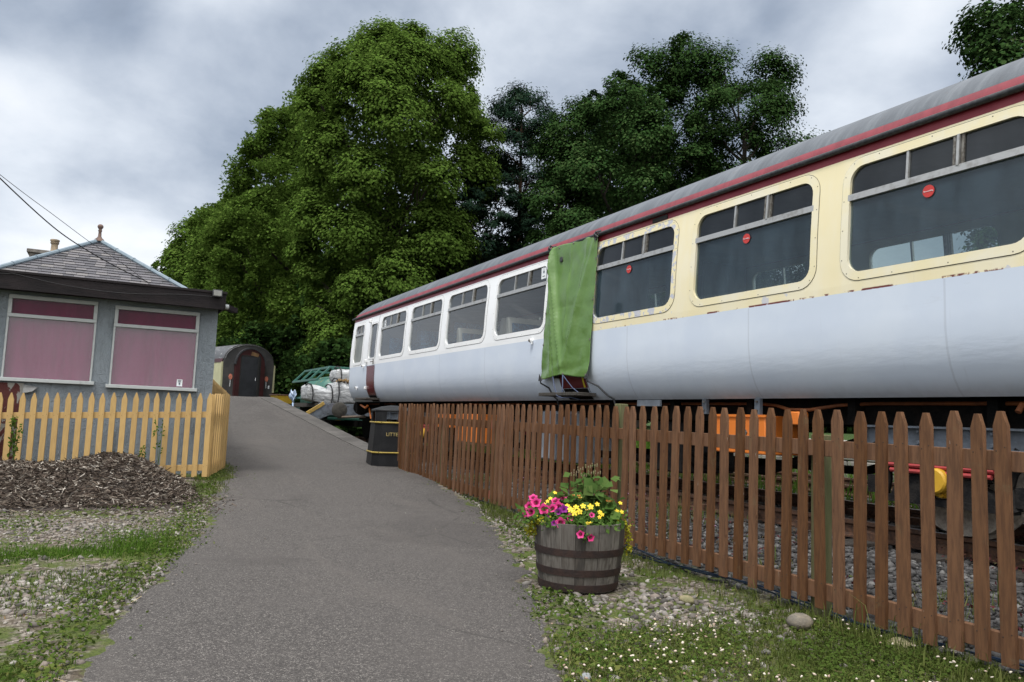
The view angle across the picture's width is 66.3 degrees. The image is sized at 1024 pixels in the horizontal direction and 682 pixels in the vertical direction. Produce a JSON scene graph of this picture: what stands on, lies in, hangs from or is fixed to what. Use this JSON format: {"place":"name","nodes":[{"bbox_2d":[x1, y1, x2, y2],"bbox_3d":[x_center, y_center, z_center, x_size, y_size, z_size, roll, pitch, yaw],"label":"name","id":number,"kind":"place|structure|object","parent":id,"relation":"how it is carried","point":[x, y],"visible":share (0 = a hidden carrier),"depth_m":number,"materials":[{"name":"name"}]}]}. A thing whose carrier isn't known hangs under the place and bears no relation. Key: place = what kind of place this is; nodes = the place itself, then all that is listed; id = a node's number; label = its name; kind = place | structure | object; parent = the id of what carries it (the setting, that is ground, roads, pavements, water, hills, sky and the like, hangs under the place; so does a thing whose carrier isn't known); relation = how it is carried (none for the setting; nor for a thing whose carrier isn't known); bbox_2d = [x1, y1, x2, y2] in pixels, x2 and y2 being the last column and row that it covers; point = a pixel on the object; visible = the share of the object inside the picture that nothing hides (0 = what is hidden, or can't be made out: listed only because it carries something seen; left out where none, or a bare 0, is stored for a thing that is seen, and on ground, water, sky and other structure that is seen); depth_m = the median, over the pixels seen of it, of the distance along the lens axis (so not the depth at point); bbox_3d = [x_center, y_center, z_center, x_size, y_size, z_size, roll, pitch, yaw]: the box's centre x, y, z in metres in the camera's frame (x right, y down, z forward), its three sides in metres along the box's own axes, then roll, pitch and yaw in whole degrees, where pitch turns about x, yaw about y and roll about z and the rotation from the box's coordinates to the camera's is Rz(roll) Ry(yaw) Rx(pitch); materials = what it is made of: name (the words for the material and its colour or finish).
{"place":"outdoors","nodes":[
{"label":"outdoors","id":0,"kind":"place"},
{"bbox_2d":[226,396,366,459],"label":"platform","id":1,"kind":"structure","parent":0,"point":[259,427],"depth_m":16.65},
{"bbox_2d":[262,397,367,451],"bbox_3d":[-10.646,2.687,28.544,1.052,1.191,30.484,6,-7,-30],"label":"platform coping","id":2,"kind":"object","parent":1,"relation":"on","point":[330,429],"visible":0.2,"depth_m":18.70,"materials":[{"name":"concrete"}]},
{"bbox_2d":[81,458,560,681],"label":"path","id":3,"kind":"structure","parent":0,"point":[352,579],"depth_m":4.85,"materials":[{"name":"grey asphalt"}]},
{"bbox_2d":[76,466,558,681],"bbox_3d":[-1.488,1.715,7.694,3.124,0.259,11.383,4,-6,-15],"label":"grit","id":4,"kind":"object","parent":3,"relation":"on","point":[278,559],"visible":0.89,"depth_m":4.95,"materials":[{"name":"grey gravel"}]},
{"bbox_2d":[129,466,562,667],"bbox_3d":[-1.489,1.712,7.635,3.221,0.276,11.517,4,-6,-16],"label":"edge moss","id":5,"kind":"object","parent":3,"relation":"on","point":[147,611],"visible":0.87,"depth_m":6.25,"materials":[{"name":"green plant"}]},
{"bbox_2d":[0,421,1023,681],"bbox_3d":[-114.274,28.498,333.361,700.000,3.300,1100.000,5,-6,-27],"label":"ground","id":6,"kind":"structure","parent":0,"point":[8,635],"depth_m":5.12,"materials":[{"name":"grey gravel"}]},
{"bbox_2d":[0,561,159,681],"bbox_3d":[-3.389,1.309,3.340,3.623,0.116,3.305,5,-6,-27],"label":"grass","id":7,"kind":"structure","parent":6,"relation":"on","point":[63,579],"depth_m":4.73,"materials":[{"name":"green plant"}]},
{"bbox_2d":[0,224,186,287],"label":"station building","id":8,"kind":"structure","parent":6,"relation":"on","point":[76,260],"depth_m":13.93,"materials":[{"name":"stone"}]},
{"bbox_2d":[0,519,199,568],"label":"grass","id":9,"kind":"structure","parent":6,"relation":"on","point":[120,546],"depth_m":6.06,"materials":[{"name":"green plant"}]},
{"bbox_2d":[0,500,214,681],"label":"gravel","id":10,"kind":"structure","parent":6,"relation":"on","point":[31,529],"depth_m":5.41,"materials":[{"name":"grey gravel"}]},
{"bbox_2d":[0,467,227,681],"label":"weeds","id":11,"kind":"object","parent":6,"relation":"on","point":[62,643],"visible":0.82,"depth_m":4.47,"materials":[{"name":"green plant"}]},
{"bbox_2d":[0,379,229,478],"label":"picket fence","id":12,"kind":"object","parent":6,"relation":"on","point":[216,414],"visible":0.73,"depth_m":10.14,"materials":[{"name":"yellow paint"}]},
{"bbox_2d":[0,450,235,517],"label":"bark heap","id":13,"kind":"object","parent":6,"relation":"on","point":[105,479],"visible":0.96,"depth_m":8.55,"materials":[{"name":"brown wood"}]},
{"bbox_2d":[6,415,22,461],"bbox_3d":[-6.000,1.185,9.466,0.158,0.571,0.122,5,-6,-27],"label":"weed plant","id":14,"kind":"object","parent":13,"relation":"on","point":[13,439],"visible":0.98,"depth_m":9.46,"materials":[{"name":"green plant"}]},
{"bbox_2d":[138,445,145,457],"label":"weed plant","id":15,"kind":"object","parent":13,"relation":"on","point":[141,449],"visible":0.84,"depth_m":10.04,"materials":[{"name":"green plant"}]},
{"bbox_2d":[152,419,164,463],"bbox_3d":[-4.563,1.271,10.128,0.083,0.641,0.155,-3,-8,44],"label":"weed plant","id":16,"kind":"object","parent":13,"relation":"on","point":[157,438],"visible":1,"depth_m":10.12,"materials":[{"name":"green plant"}]},
{"bbox_2d":[0,269,237,473],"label":"hut","id":17,"kind":"object","parent":6,"relation":"on","point":[151,340],"visible":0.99,"depth_m":10.56,"materials":[{"name":"grey paint"}]},
{"bbox_2d":[0,294,98,384],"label":"window","id":18,"kind":"structure","parent":17,"relation":"in","point":[48,339],"depth_m":10.36,"materials":[{"name":"grey paint"}]},
{"bbox_2d":[0,178,149,282],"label":"overhead cable","id":19,"kind":"object","parent":17,"relation":"attached to","point":[63,234],"visible":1,"depth_m":8.32,"materials":[{"name":"black rubber"}]},
{"bbox_2d":[1,175,148,283],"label":"overhead cable","id":20,"kind":"object","parent":17,"relation":"attached to","point":[68,226],"visible":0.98,"depth_m":8.66,"materials":[{"name":"black rubber"}]},
{"bbox_2d":[3,273,211,296],"bbox_3d":[-5.761,-0.748,10.177,3.550,0.125,0.007,5,-6,-27],"label":"fascia cable","id":21,"kind":"object","parent":17,"relation":"attached to","point":[97,290],"visible":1,"depth_m":10.29,"materials":[{"name":"black rubber"}]},
{"bbox_2d":[105,305,199,391],"bbox_3d":[-4.950,0.105,10.887,1.147,1.140,0.174,5,-6,-27],"label":"window","id":22,"kind":"structure","parent":17,"relation":"in","point":[153,349],"depth_m":10.91,"materials":[{"name":"grey paint"}]},
{"bbox_2d":[212,289,222,297],"bbox_3d":[-4.120,-0.664,10.974,0.130,0.100,0.084,5,-6,-27],"label":"floodlight","id":23,"kind":"object","parent":17,"relation":"attached to","point":[217,293],"visible":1,"depth_m":10.94,"materials":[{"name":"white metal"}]},
{"bbox_2d":[150,237,187,285],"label":"lime tree","id":24,"kind":"object","parent":6,"relation":"on","point":[164,270],"visible":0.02,"depth_m":96.85,"materials":[{"name":"green plant"}]},
{"bbox_2d":[154,201,248,298],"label":"lime tree","id":25,"kind":"object","parent":6,"relation":"on","point":[175,257],"visible":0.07,"depth_m":76.32,"materials":[{"name":"green plant"}]},
{"bbox_2d":[186,461,236,494],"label":"grass","id":26,"kind":"structure","parent":6,"relation":"on","point":[224,478],"depth_m":10.17,"materials":[{"name":"green plant"}]},
{"bbox_2d":[216,326,240,342],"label":"shrub","id":27,"kind":"object","parent":6,"relation":"on","point":[232,331],"visible":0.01,"depth_m":52.02,"materials":[{"name":"green plant"}]},
{"bbox_2d":[177,170,289,327],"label":"lime tree","id":28,"kind":"object","parent":6,"relation":"on","point":[195,255],"visible":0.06,"depth_m":61.78,"materials":[{"name":"green plant"}]},
{"bbox_2d":[213,344,274,396],"bbox_3d":[-19.547,2.467,45.432,2.744,3.748,20.440,7,-8,-43],"label":"shed","id":29,"kind":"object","parent":6,"relation":"on","point":[246,370],"visible":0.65,"depth_m":38.13,"materials":[{"name":"metal"}]},
{"bbox_2d":[238,355,260,396],"bbox_3d":[-12.762,1.993,38.162,1.040,2.560,0.028,7,-8,-43],"label":"door","id":30,"kind":"structure","parent":29,"relation":"in","point":[250,366],"depth_m":38.18,"materials":[{"name":"black wood"}]},
{"bbox_2d":[217,318,311,393],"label":"shrub","id":31,"kind":"object","parent":6,"relation":"on","point":[264,331],"visible":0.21,"depth_m":44.27,"materials":[{"name":"green plant"}]},
{"bbox_2d":[190,87,362,372],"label":"lime tree","id":32,"kind":"object","parent":6,"relation":"on","point":[270,147],"visible":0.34,"depth_m":47.28,"materials":[{"name":"green plant"}]},
{"bbox_2d":[269,394,291,403],"bbox_3d":[-9.777,2.469,33.291,0.782,0.372,1.651,5,-6,-27],"label":"steel skip","id":33,"kind":"object","parent":6,"relation":"on","point":[285,398],"visible":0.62,"depth_m":32.64,"materials":[{"name":"yellow metal"}]},
{"bbox_2d":[241,255,339,325],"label":"woodland tree","id":34,"kind":"object","parent":6,"relation":"on","point":[251,295],"visible":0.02,"depth_m":53.62,"materials":[{"name":"green plant"}]},
{"bbox_2d":[274,339,312,404],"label":"shrub","id":35,"kind":"object","parent":6,"relation":"on","point":[289,371],"visible":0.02,"depth_m":40.63,"materials":[{"name":"green plant"}]},
{"bbox_2d":[285,334,363,436],"bbox_3d":[-7.256,1.978,34.052,5.123,4.598,5.455,5,-6,-27],"label":"shrub","id":36,"kind":"object","parent":6,"relation":"on","point":[332,351],"visible":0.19,"depth_m":32.44,"materials":[{"name":"green plant"}]},
{"bbox_2d":[278,223,440,347],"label":"woodland tree","id":37,"kind":"object","parent":6,"relation":"on","point":[297,331],"visible":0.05,"depth_m":43.55,"materials":[{"name":"green plant"}]},
{"bbox_2d":[366,405,415,467],"bbox_3d":[-2.110,1.687,13.793,0.800,1.100,0.800,4,-6,-19],"label":"litter bin","id":38,"kind":"object","parent":6,"relation":"on","point":[382,450],"visible":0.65,"depth_m":13.42,"materials":[{"name":"plastic"}]},
{"bbox_2d":[280,15,506,357],"bbox_3d":[-5.771,-5.894,38.501,11.245,21.060,11.314,5,-6,-27],"label":"lime tree","id":39,"kind":"object","parent":6,"relation":"on","point":[376,72],"visible":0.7,"depth_m":35.92,"materials":[{"name":"green plant"}]},
{"bbox_2d":[406,170,539,282],"bbox_3d":[-2.269,-2.089,39.600,6.933,13.573,6.525,-2,-7,35],"label":"scots pine","id":40,"kind":"object","parent":6,"relation":"on","point":[490,240],"visible":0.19,"depth_m":38.71,"materials":[{"name":"green plant"}]},
{"bbox_2d":[9,506,956,681],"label":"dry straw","id":41,"kind":"object","parent":6,"relation":"on","point":[512,551],"visible":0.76,"depth_m":4.59,"materials":[{"name":"plant"}]},
{"bbox_2d":[474,242,538,319],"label":"woodland tree","id":42,"kind":"object","parent":6,"relation":"on","point":[507,251],"depth_m":44.52,"materials":[{"name":"green plant"}]},
{"bbox_2d":[475,80,565,247],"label":"scots pine","id":43,"kind":"object","parent":6,"relation":"on","point":[512,172],"visible":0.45,"depth_m":41.07,"materials":[{"name":"green plant"}]},
{"bbox_2d":[532,514,632,592],"bbox_3d":[0.462,1.445,5.501,0.696,0.518,0.646,3,-6,-4],"label":"barrel planter","id":44,"kind":"object","parent":6,"relation":"on","point":[567,558],"visible":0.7,"depth_m":5.24,"materials":[{"name":"wood"}]},
{"bbox_2d":[524,514,552,538],"bbox_3d":[0.193,1.275,5.373,0.259,0.184,0.137,-3,-8,43],"label":"creeping jenny","id":45,"kind":"object","parent":44,"relation":"in","point":[529,530],"visible":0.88,"depth_m":5.42,"materials":[{"name":"yellow plant"}]},
{"bbox_2d":[513,494,574,530],"bbox_3d":[0.261,1.198,5.444,0.536,0.261,0.428,5,-6,-27],"label":"petunia plant","id":46,"kind":"object","parent":44,"relation":"in","point":[528,512],"visible":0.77,"depth_m":5.41,"materials":[{"name":"pink plant"}]},
{"bbox_2d":[546,504,575,526],"bbox_3d":[0.341,1.200,5.356,0.265,0.164,0.235,5,-6,-27],"label":"purple petunia","id":47,"kind":"object","parent":44,"relation":"in","point":[562,509],"visible":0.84,"depth_m":5.35,"materials":[{"name":"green plant"}]},
{"bbox_2d":[576,512,594,542],"bbox_3d":[0.504,1.249,5.290,0.122,0.191,0.276,1,-6,10],"label":"trailing petunia","id":48,"kind":"object","parent":44,"relation":"in","point":[580,534],"visible":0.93,"depth_m":5.17,"materials":[{"name":"pink plant"}]},
{"bbox_2d":[548,487,626,521],"bbox_3d":[0.526,1.155,5.473,0.560,0.238,0.265,1,-6,7],"label":"begonia plant","id":49,"kind":"object","parent":44,"relation":"in","point":[612,507],"visible":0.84,"depth_m":5.45,"materials":[{"name":"green plant"}]},
{"bbox_2d":[544,491,634,530],"bbox_3d":[0.552,1.180,5.370,0.658,0.255,0.377,3,-6,-9],"label":"bidens plant","id":50,"kind":"object","parent":44,"relation":"in","point":[576,511],"visible":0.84,"depth_m":5.35,"materials":[{"name":"yellow plant"}]},
{"bbox_2d":[555,463,624,523],"bbox_3d":[0.554,1.093,5.535,0.486,0.459,0.304,1,-6,10],"label":"geranium plant","id":51,"kind":"object","parent":44,"relation":"in","point":[589,486],"visible":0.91,"depth_m":5.52,"materials":[{"name":"green plant"}]},
{"bbox_2d":[615,519,632,555],"bbox_3d":[0.768,1.354,5.448,0.165,0.275,0.082,5,-6,-27],"label":"creeping jenny","id":52,"kind":"object","parent":44,"relation":"in","point":[629,546],"visible":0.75,"depth_m":5.46,"materials":[{"name":"yellow plant"}]},
{"bbox_2d":[580,673,590,681],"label":"boulder","id":53,"kind":"object","parent":6,"relation":"on","point":[585,675],"visible":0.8,"depth_m":3.43,"materials":[{"name":"grey stone"}]},
{"bbox_2d":[544,89,627,227],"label":"scots pine","id":54,"kind":"object","parent":6,"relation":"on","point":[592,91],"depth_m":42.61,"materials":[{"name":"green plant"}]},
{"bbox_2d":[519,38,740,427],"bbox_3d":[5.483,-4.647,35.375,10.738,18.425,10.317,5,-6,-27],"label":"oak tree","id":55,"kind":"object","parent":6,"relation":"on","point":[632,121],"visible":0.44,"depth_m":34.10,"materials":[{"name":"green plant"}]},
{"bbox_2d":[423,442,915,508],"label":"railway track","id":56,"kind":"structure","parent":6,"relation":"on","point":[794,476],"depth_m":13.66,"materials":[{"name":"brown metal"}]},
{"bbox_2d":[354,436,1023,582],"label":"railway track","id":57,"kind":"structure","parent":6,"relation":"on","point":[915,530],"depth_m":8.20,"materials":[{"name":"rusty steel"},{"name":"wood"}]},
{"bbox_2d":[294,402,387,438],"bbox_3d":[-6.271,2.631,26.317,2.864,1.090,7.980,5,-6,-27],"label":"flat wagon","id":58,"kind":"object","parent":57,"relation":"on","point":[322,411],"visible":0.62,"depth_m":23.10,"materials":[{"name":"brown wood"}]},
{"bbox_2d":[301,383,333,402],"bbox_3d":[-5.841,1.620,23.588,0.900,0.668,1.045,5,-6,-27],"label":"bulk bag","id":59,"kind":"object","parent":58,"relation":"on","point":[310,392],"visible":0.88,"depth_m":23.22,"materials":[{"name":"white fabric"}]},
{"bbox_2d":[292,366,361,420],"bbox_3d":[-6.440,1.930,28.190,2.155,1.822,3.900,5,-6,-27],"label":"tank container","id":60,"kind":"object","parent":58,"relation":"on","point":[320,380],"visible":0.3,"depth_m":27.21,"materials":[{"name":"metal"}]},
{"bbox_2d":[289,389,296,405],"bbox_3d":[-8.020,2.086,28.692,0.164,0.670,0.952,5,-6,-27],"label":"plastic sheet","id":61,"kind":"object","parent":60,"relation":"attached to","point":[292,395],"visible":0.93,"depth_m":28.73,"materials":[{"name":"white plastic"}]},
{"bbox_2d":[326,377,354,403],"bbox_3d":[-5.114,1.527,23.913,0.954,0.760,1.049,5,-6,-27],"label":"bulk bag","id":62,"kind":"object","parent":58,"relation":"on","point":[341,392],"visible":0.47,"depth_m":23.46,"materials":[{"name":"white fabric"}]},
{"bbox_2d":[329,366,348,382],"bbox_3d":[-5.219,1.072,24.686,0.906,0.492,0.940,5,-6,-27],"label":"bulk bag","id":63,"kind":"object","parent":62,"relation":"on","point":[340,373],"visible":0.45,"depth_m":24.28,"materials":[{"name":"white fabric"}]},
{"bbox_2d":[336,379,348,381],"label":"timber offcuts","id":64,"kind":"object","parent":62,"relation":"on","point":[343,380],"visible":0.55,"depth_m":23.56,"materials":[{"name":"brown wood"}]},
{"bbox_2d":[338,58,1023,538],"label":"railway carriage","id":65,"kind":"object","parent":57,"relation":"on","point":[846,328],"visible":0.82,"depth_m":7.82,"materials":[{"name":"white metal"}]},
{"bbox_2d":[352,322,365,365],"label":"window","id":66,"kind":"structure","parent":65,"relation":"in","point":[359,338],"depth_m":20.15,"materials":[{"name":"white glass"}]},
{"bbox_2d":[364,320,379,401],"bbox_3d":[-3.354,0.429,19.006,0.258,2.065,0.701,5,-6,-27],"label":"door","id":67,"kind":"structure","parent":65,"relation":"in","point":[370,387],"depth_m":18.92,"materials":[{"name":"metal"}]},
{"bbox_2d":[368,322,378,359],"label":"window","id":68,"kind":"structure","parent":65,"relation":"in","point":[369,358],"depth_m":19.21,"materials":[{"name":"white metal"}]},
{"bbox_2d":[378,307,407,359],"bbox_3d":[-2.688,-0.152,17.744,0.116,1.090,1.870,5,-6,-27],"label":"window","id":69,"kind":"structure","parent":65,"relation":"in","point":[398,312],"depth_m":17.77,"materials":[{"name":"white metal"}]},
{"bbox_2d":[407,295,443,354],"bbox_3d":[-1.744,-0.301,15.896,0.116,1.090,1.870,5,-6,-27],"label":"window","id":70,"kind":"structure","parent":65,"relation":"in","point":[433,300],"depth_m":15.87,"materials":[{"name":"white metal"}]},
{"bbox_2d":[444,280,489,348],"bbox_3d":[-0.810,-0.448,14.066,0.116,1.090,1.870,5,-6,-27],"label":"window","id":71,"kind":"structure","parent":65,"relation":"in","point":[474,287],"depth_m":14.03,"materials":[{"name":"white metal"}]},
{"bbox_2d":[492,261,547,339],"bbox_3d":[0.139,-0.597,12.210,0.116,1.090,1.810,5,-6,-27],"label":"window","id":72,"kind":"structure","parent":65,"relation":"in","point":[530,269],"depth_m":12.15,"materials":[{"name":"white metal"}]},
{"bbox_2d":[554,257,593,399],"bbox_3d":[0.866,-0.236,10.745,0.258,2.065,0.741,5,-6,-27],"label":"door","id":73,"kind":"structure","parent":65,"relation":"in","point":[576,382],"depth_m":10.65,"materials":[{"name":"red metal"}]},
{"bbox_2d":[538,230,615,407],"bbox_3d":[0.846,-0.252,10.658,0.438,2.398,1.599,5,-6,-27],"label":"tarpaulin","id":74,"kind":"object","parent":65,"relation":"hanging from","point":[571,279],"visible":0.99,"depth_m":10.68,"materials":[{"name":"green fabric"}]},
{"bbox_2d":[592,220,678,323],"bbox_3d":[1.473,-0.808,9.598,0.116,1.090,1.770,5,-6,-27],"label":"window","id":75,"kind":"structure","parent":65,"relation":"in","point":[663,237],"depth_m":9.47,"materials":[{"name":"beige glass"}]},
{"bbox_2d":[650,291,665,307],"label":"window","id":76,"kind":"structure","parent":65,"relation":"in","point":[655,300],"depth_m":13.68,"materials":[{"name":"metal"}]},
{"bbox_2d":[689,175,819,306],"bbox_3d":[2.378,-0.950,7.827,0.116,1.090,1.747,5,-6,-27],"label":"window","id":77,"kind":"structure","parent":65,"relation":"in","point":[800,196],"depth_m":7.74,"materials":[{"name":"beige glass"}]},
{"bbox_2d":[754,262,809,289],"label":"window","id":78,"kind":"structure","parent":65,"relation":"in","point":[807,264],"depth_m":11.06,"materials":[{"name":"metal"}]},
{"bbox_2d":[840,105,1023,280],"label":"window","id":79,"kind":"structure","parent":65,"relation":"in","point":[998,136],"depth_m":6.10,"materials":[{"name":"beige glass"}]},
{"bbox_2d":[870,226,997,268],"bbox_3d":[4.850,-0.731,9.072,0.115,1.090,1.747,5,-6,-27],"label":"window","id":80,"kind":"structure","parent":65,"relation":"in","point":[947,238],"depth_m":8.91,"materials":[{"name":"metal"}]},
{"bbox_2d":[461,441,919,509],"bbox_3d":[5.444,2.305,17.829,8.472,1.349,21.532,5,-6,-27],"label":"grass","id":81,"kind":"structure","parent":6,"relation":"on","point":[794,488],"depth_m":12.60,"materials":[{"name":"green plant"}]},
{"bbox_2d":[397,403,1023,669],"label":"picket fence","id":82,"kind":"object","parent":6,"relation":"on","point":[834,449],"visible":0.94,"depth_m":4.99,"materials":[{"name":"brown wood"}]},
{"bbox_2d":[646,270,775,422],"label":"woodland tree","id":83,"kind":"object","parent":6,"relation":"on","point":[756,285],"depth_m":43.37,"materials":[{"name":"green plant"}]},
{"bbox_2d":[451,488,981,681],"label":"gravel","id":84,"kind":"structure","parent":6,"relation":"on","point":[664,597],"depth_m":4.88,"materials":[{"name":"grey gravel"}]},
{"bbox_2d":[679,595,693,604],"bbox_3d":[1.132,1.679,5.083,0.110,0.062,0.095,-1,-6,26],"label":"boulder","id":85,"kind":"object","parent":84,"relation":"on","point":[686,599],"visible":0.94,"depth_m":5.05,"materials":[{"name":"beige stone"}]},
{"bbox_2d":[415,467,1023,676],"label":"ballast","id":86,"kind":"structure","parent":6,"relation":"on","point":[914,565],"depth_m":5.83,"materials":[{"name":"gravel"}]},
{"bbox_2d":[425,468,1023,631],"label":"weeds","id":87,"kind":"object","parent":6,"relation":"on","point":[967,604],"visible":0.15,"depth_m":7.02,"materials":[{"name":"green plant"}]},
{"bbox_2d":[451,469,998,627],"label":"grass","id":88,"kind":"structure","parent":6,"relation":"on","point":[760,562],"depth_m":6.15,"materials":[{"name":"green plant"}]},
{"bbox_2d":[455,488,1016,681],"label":"weeds","id":89,"kind":"object","parent":6,"relation":"on","point":[579,613],"visible":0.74,"depth_m":4.43,"materials":[{"name":"green plant"}]},
{"bbox_2d":[455,489,1023,681],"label":"grass","id":90,"kind":"structure","parent":6,"relation":"on","point":[491,511],"depth_m":4.45,"materials":[{"name":"green plant"}]},
{"bbox_2d":[652,30,830,288],"bbox_3d":[10.163,-4.734,34.271,9.330,18.730,8.880,0,-6,22],"label":"oak tree","id":91,"kind":"object","parent":6,"relation":"on","point":[775,105],"visible":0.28,"depth_m":34.22,"materials":[{"name":"green plant"}]},
{"bbox_2d":[538,600,1023,681],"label":"grass","id":92,"kind":"structure","parent":6,"relation":"on","point":[763,627],"depth_m":3.90,"materials":[{"name":"green plant"}]},
{"bbox_2d":[548,597,1023,681],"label":"clover","id":93,"kind":"object","parent":6,"relation":"on","point":[716,651],"depth_m":3.85,"materials":[{"name":"green plant"}]},
{"bbox_2d":[786,613,812,630],"bbox_3d":[1.652,1.612,4.499,0.152,0.100,0.124,4,-6,-19],"label":"boulder","id":94,"kind":"object","parent":6,"relation":"on","point":[797,620],"visible":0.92,"depth_m":4.46,"materials":[{"name":"stone"}]},
{"bbox_2d":[734,438,893,479],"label":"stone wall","id":95,"kind":"structure","parent":6,"relation":"on","point":[849,461],"depth_m":15.36,"materials":[{"name":"grey stone"}]},
{"bbox_2d":[626,544,1023,670],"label":"blue cable","id":96,"kind":"object","parent":6,"relation":"on","point":[996,659],"visible":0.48,"depth_m":5.27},
{"bbox_2d":[809,425,853,433],"bbox_3d":[16.579,1.253,40.957,9.434,8.846,9.776,5,-6,-27],"label":"woodland tree","id":97,"kind":"object","parent":6,"relation":"on","point":[846,430],"visible":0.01,"depth_m":38.44,"materials":[{"name":"green plant"}]},
{"bbox_2d":[887,637,915,652],"bbox_3d":[2.098,1.640,4.206,0.142,0.101,0.166,8,-8,-43],"label":"boulder","id":98,"kind":"object","parent":6,"relation":"on","point":[907,643],"visible":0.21,"depth_m":4.18,"materials":[{"name":"grey stone"}]},
{"bbox_2d":[942,0,1023,252],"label":"oak tree","id":99,"kind":"object","parent":6,"relation":"on","point":[997,42],"visible":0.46,"depth_m":22.81,"materials":[{"name":"green plant"}]},
{"bbox_2d":[0,0,1023,276],"label":"sky","id":100,"kind":"structure","parent":0,"point":[122,116],"materials":[{"name":"grey"}]}
]}

